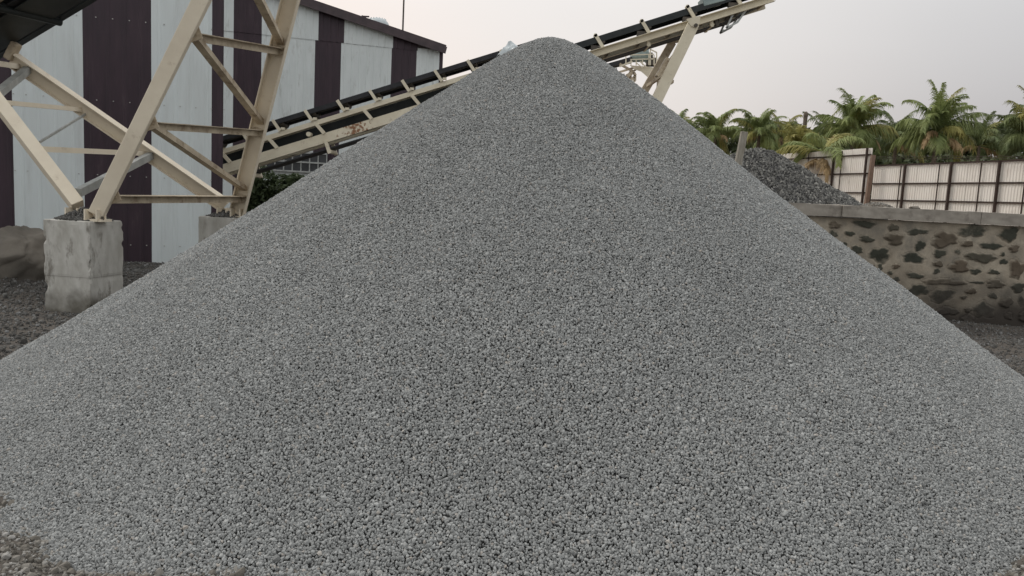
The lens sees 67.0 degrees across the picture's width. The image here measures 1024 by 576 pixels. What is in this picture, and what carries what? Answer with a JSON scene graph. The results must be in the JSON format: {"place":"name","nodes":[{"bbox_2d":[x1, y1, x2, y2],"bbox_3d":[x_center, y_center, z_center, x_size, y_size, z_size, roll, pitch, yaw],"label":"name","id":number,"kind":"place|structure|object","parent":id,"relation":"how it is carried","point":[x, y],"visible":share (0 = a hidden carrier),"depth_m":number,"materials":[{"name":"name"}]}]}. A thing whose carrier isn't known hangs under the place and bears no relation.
{"place":"outdoors","nodes":[
{"label":"outdoors","id":0,"kind":"place"},
{"bbox_2d":[0,0,224,262],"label":"striped shed","id":1,"kind":"structure","parent":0,"point":[105,56],"depth_m":14.75,"materials":[{"name":"metal"}]},
{"bbox_2d":[223,0,446,207],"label":"gable shed","id":2,"kind":"structure","parent":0,"point":[334,54],"depth_m":27.21,"materials":[{"name":"metal"}]},
{"bbox_2d":[260,152,326,172],"bbox_3d":[-7.740,-4.456,27.273,2.394,0.717,0.088,1,7,-17],"label":"window","id":3,"kind":"structure","parent":2,"relation":"in","point":[309,165],"depth_m":27.39,"materials":[{"name":"metal"}]},
{"bbox_2d":[0,262,1023,575],"bbox_3d":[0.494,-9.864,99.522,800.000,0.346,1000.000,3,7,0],"label":"ground","id":4,"kind":"structure","parent":0,"point":[972,330],"depth_m":9.62,"materials":[{"name":"grey gravel"}]},
{"bbox_2d":[0,225,45,280],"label":"boulder","id":5,"kind":"object","parent":4,"relation":"on","point":[22,255],"visible":0.62,"depth_m":11.14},
{"bbox_2d":[43,219,122,312],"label":"concrete plinth","id":6,"kind":"structure","parent":4,"relation":"on","point":[83,267],"depth_m":9.29,"materials":[{"name":"grey concrete"}]},
{"bbox_2d":[53,206,113,220],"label":"spilled gravel","id":7,"kind":"structure","parent":6,"relation":"on","point":[79,214],"depth_m":9.30,"materials":[{"name":"grey gravel"}]},
{"bbox_2d":[0,0,299,221],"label":"steel trestle","id":8,"kind":"object","parent":6,"relation":"on","point":[131,141],"visible":0.91,"depth_m":10.24,"materials":[{"name":"beige paint"}]},
{"bbox_2d":[0,0,96,58],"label":"overhead conveyor","id":9,"kind":"object","parent":8,"relation":"on","point":[22,22],"visible":1,"depth_m":10.20,"materials":[{"name":"metal"}]},
{"bbox_2d":[198,216,237,242],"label":"concrete plinth","id":10,"kind":"structure","parent":4,"relation":"on","point":[208,226],"depth_m":12.02,"materials":[{"name":"grey concrete"}]},
{"bbox_2d":[206,209,238,217],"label":"spilled gravel","id":11,"kind":"structure","parent":10,"relation":"on","point":[223,213],"depth_m":12.05,"materials":[{"name":"grey gravel"}]},
{"bbox_2d":[237,165,304,212],"bbox_3d":[-6.554,-2.167,21.030,1.980,2.414,1.559,3,7,0],"label":"leafy bush","id":12,"kind":"object","parent":4,"relation":"on","point":[271,186],"visible":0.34,"depth_m":20.61,"materials":[{"name":"green plant"}]},
{"bbox_2d":[223,43,523,178],"bbox_3d":[-3.015,-2.948,16.751,7.403,4.960,0.836,3,7,0],"label":"conveyor","id":13,"kind":"object","parent":4,"relation":"on","point":[316,132],"visible":0.62,"depth_m":16.51,"materials":[{"name":"metal"}]},
{"bbox_2d":[402,0,404,29],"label":"mast","id":14,"kind":"object","parent":4,"relation":"on","point":[403,15],"depth_m":36.79,"materials":[{"name":"metal"}]},
{"bbox_2d":[0,37,1023,575],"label":"gravel heap","id":15,"kind":"object","parent":4,"relation":"on","point":[550,307],"visible":0.99,"depth_m":4.17,"materials":[{"name":"grey gravel"}]},
{"bbox_2d":[497,41,516,56],"bbox_3d":[-0.014,-2.319,7.519,0.260,0.158,0.240,-23,26,-24],"label":"plastic sack","id":16,"kind":"object","parent":15,"relation":"on","point":[510,45],"visible":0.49,"depth_m":7.47,"materials":[{"name":"white plastic"}]},
{"bbox_2d":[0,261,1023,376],"bbox_3d":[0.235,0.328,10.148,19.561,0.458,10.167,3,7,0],"label":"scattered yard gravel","id":17,"kind":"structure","parent":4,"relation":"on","point":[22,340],"depth_m":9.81,"materials":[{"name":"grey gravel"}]},
{"bbox_2d":[0,491,1023,575],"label":"loose ground stones","id":18,"kind":"object","parent":4,"relation":"on","point":[17,563],"visible":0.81,"depth_m":3.19,"materials":[{"name":"grey gravel"}]},
{"bbox_2d":[575,0,775,102],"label":"stacker conveyor","id":19,"kind":"object","parent":4,"relation":"on","point":[682,34],"visible":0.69,"depth_m":19.05,"materials":[{"name":"metal"}]},
{"bbox_2d":[789,203,1023,325],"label":"stone wall","id":20,"kind":"structure","parent":4,"relation":"on","point":[955,267],"depth_m":11.77,"materials":[{"name":"stone"}]},
{"bbox_2d":[316,0,1023,157],"label":"sky","id":21,"kind":"structure","parent":0,"point":[791,58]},
{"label":"raised ground","id":22,"kind":"structure","parent":0,"visible":0},
{"bbox_2d":[609,49,659,86],"bbox_3d":[5.807,-6.991,37.449,3.449,9.157,1.735,3,7,0],"label":"screening plant","id":23,"kind":"object","parent":22,"relation":"on","point":[648,58],"visible":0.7,"depth_m":36.59,"materials":[{"name":"beige paint"}]},
{"bbox_2d":[672,109,694,126],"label":"palm tree","id":24,"kind":"object","parent":22,"relation":"on","point":[683,114],"visible":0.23,"depth_m":60.27,"materials":[{"name":"green plant"}]},
{"bbox_2d":[689,109,740,153],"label":"palm tree","id":25,"kind":"object","parent":22,"relation":"on","point":[711,125],"visible":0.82,"depth_m":50.59,"materials":[{"name":"green plant"}]},
{"bbox_2d":[728,108,788,151],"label":"palm tree","id":26,"kind":"object","parent":22,"relation":"on","point":[755,127],"visible":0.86,"depth_m":46.82,"materials":[{"name":"green plant"}]},
{"bbox_2d":[753,113,802,150],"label":"palm tree","id":27,"kind":"object","parent":22,"relation":"on","point":[792,122],"visible":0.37,"depth_m":53.72,"materials":[{"name":"green plant"}]},
{"bbox_2d":[774,121,828,153],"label":"palm tree","id":28,"kind":"object","parent":22,"relation":"on","point":[799,134],"visible":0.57,"depth_m":42.95,"materials":[{"name":"green plant"}]},
{"bbox_2d":[803,111,807,131],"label":"dead trunk","id":29,"kind":"object","parent":22,"relation":"on","point":[805,116],"visible":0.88,"depth_m":48.92,"materials":[{"name":"grey plant"}]},
{"bbox_2d":[729,147,887,219],"bbox_3d":[4.621,-1.750,14.871,6.400,1.763,6.400,3,7,0],"label":"dark rock heap","id":30,"kind":"object","parent":22,"relation":"on","point":[786,179],"visible":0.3,"depth_m":13.69,"materials":[{"name":"grey gravel"}]},
{"bbox_2d":[735,131,747,165],"bbox_3d":[3.936,-2.248,13.410,0.213,0.920,0.100,3,7,0],"label":"timber post","id":31,"kind":"object","parent":30,"relation":"on","point":[741,147],"visible":0.56,"depth_m":13.35,"materials":[{"name":"grey wood"}]},
{"bbox_2d":[776,132,866,183],"bbox_3d":[12.221,-4.449,30.798,3.692,3.657,3.402,3,7,0],"label":"palm tree","id":32,"kind":"object","parent":22,"relation":"on","point":[802,148],"visible":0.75,"depth_m":30.43,"materials":[{"name":"green plant"}]},
{"bbox_2d":[802,110,848,148],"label":"palm tree","id":33,"kind":"object","parent":22,"relation":"on","point":[817,123],"visible":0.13,"depth_m":48.97,"materials":[{"name":"green plant"}]},
{"bbox_2d":[783,148,872,203],"bbox_3d":[11.547,-4.287,32.254,0.147,2.640,9.024,1,7,-17],"label":"sheet fence","id":34,"kind":"object","parent":22,"relation":"on","point":[856,163],"visible":0.27,"depth_m":28.97,"materials":[{"name":"white metal"}]},
{"bbox_2d":[807,88,899,182],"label":"palm tree","id":35,"kind":"object","parent":22,"relation":"on","point":[854,118],"visible":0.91,"depth_m":44.44,"materials":[{"name":"green plant"}]},
{"bbox_2d":[694,120,1023,209],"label":"thicket","id":36,"kind":"object","parent":22,"relation":"on","point":[732,146],"visible":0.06,"depth_m":62.51,"materials":[{"name":"green plant"}]},
{"bbox_2d":[864,155,875,203],"bbox_3d":[12.696,-3.459,27.570,0.225,2.530,0.130,3,7,0],"label":"wooden post","id":37,"kind":"object","parent":22,"relation":"on","point":[869,178],"visible":0.64,"depth_m":27.48,"materials":[{"name":"brown wood"}]},
{"bbox_2d":[860,202,894,207],"bbox_3d":[6.171,-1.350,13.097,0.900,0.182,0.540,3,7,0],"label":"sand mound","id":38,"kind":"object","parent":22,"relation":"on","point":[878,204],"visible":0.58,"depth_m":13.00,"materials":[{"name":"grey sand"}]},
{"bbox_2d":[867,108,923,164],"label":"palm tree","id":39,"kind":"object","parent":22,"relation":"on","point":[887,146],"visible":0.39,"depth_m":49.08,"materials":[{"name":"green plant"}]},
{"bbox_2d":[887,80,993,162],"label":"palm tree","id":40,"kind":"object","parent":22,"relation":"on","point":[942,113],"visible":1,"depth_m":40.70,"materials":[{"name":"green plant"}]},
{"bbox_2d":[870,159,1023,225],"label":"sheet fence","id":41,"kind":"object","parent":22,"relation":"on","point":[994,186],"visible":0.78,"depth_m":24.43,"materials":[{"name":"white metal"}]},
{"bbox_2d":[882,156,1018,159],"bbox_3d":[13.864,-4.072,24.252,0.029,0.342,7.156,1,7,-17],"label":"fence wire","id":42,"kind":"object","parent":41,"relation":"attached to","point":[946,158],"visible":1,"depth_m":24.56,"materials":[{"name":"grey metal"}]},
{"bbox_2d":[942,111,1015,161],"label":"palm tree","id":43,"kind":"object","parent":22,"relation":"on","point":[987,140],"visible":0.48,"depth_m":50.74,"materials":[{"name":"green plant"}]},
{"bbox_2d":[984,85,1023,159],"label":"palm tree","id":44,"kind":"object","parent":22,"relation":"on","point":[1012,141],"visible":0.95,"depth_m":39.10,"materials":[{"name":"green plant"}]}
]}

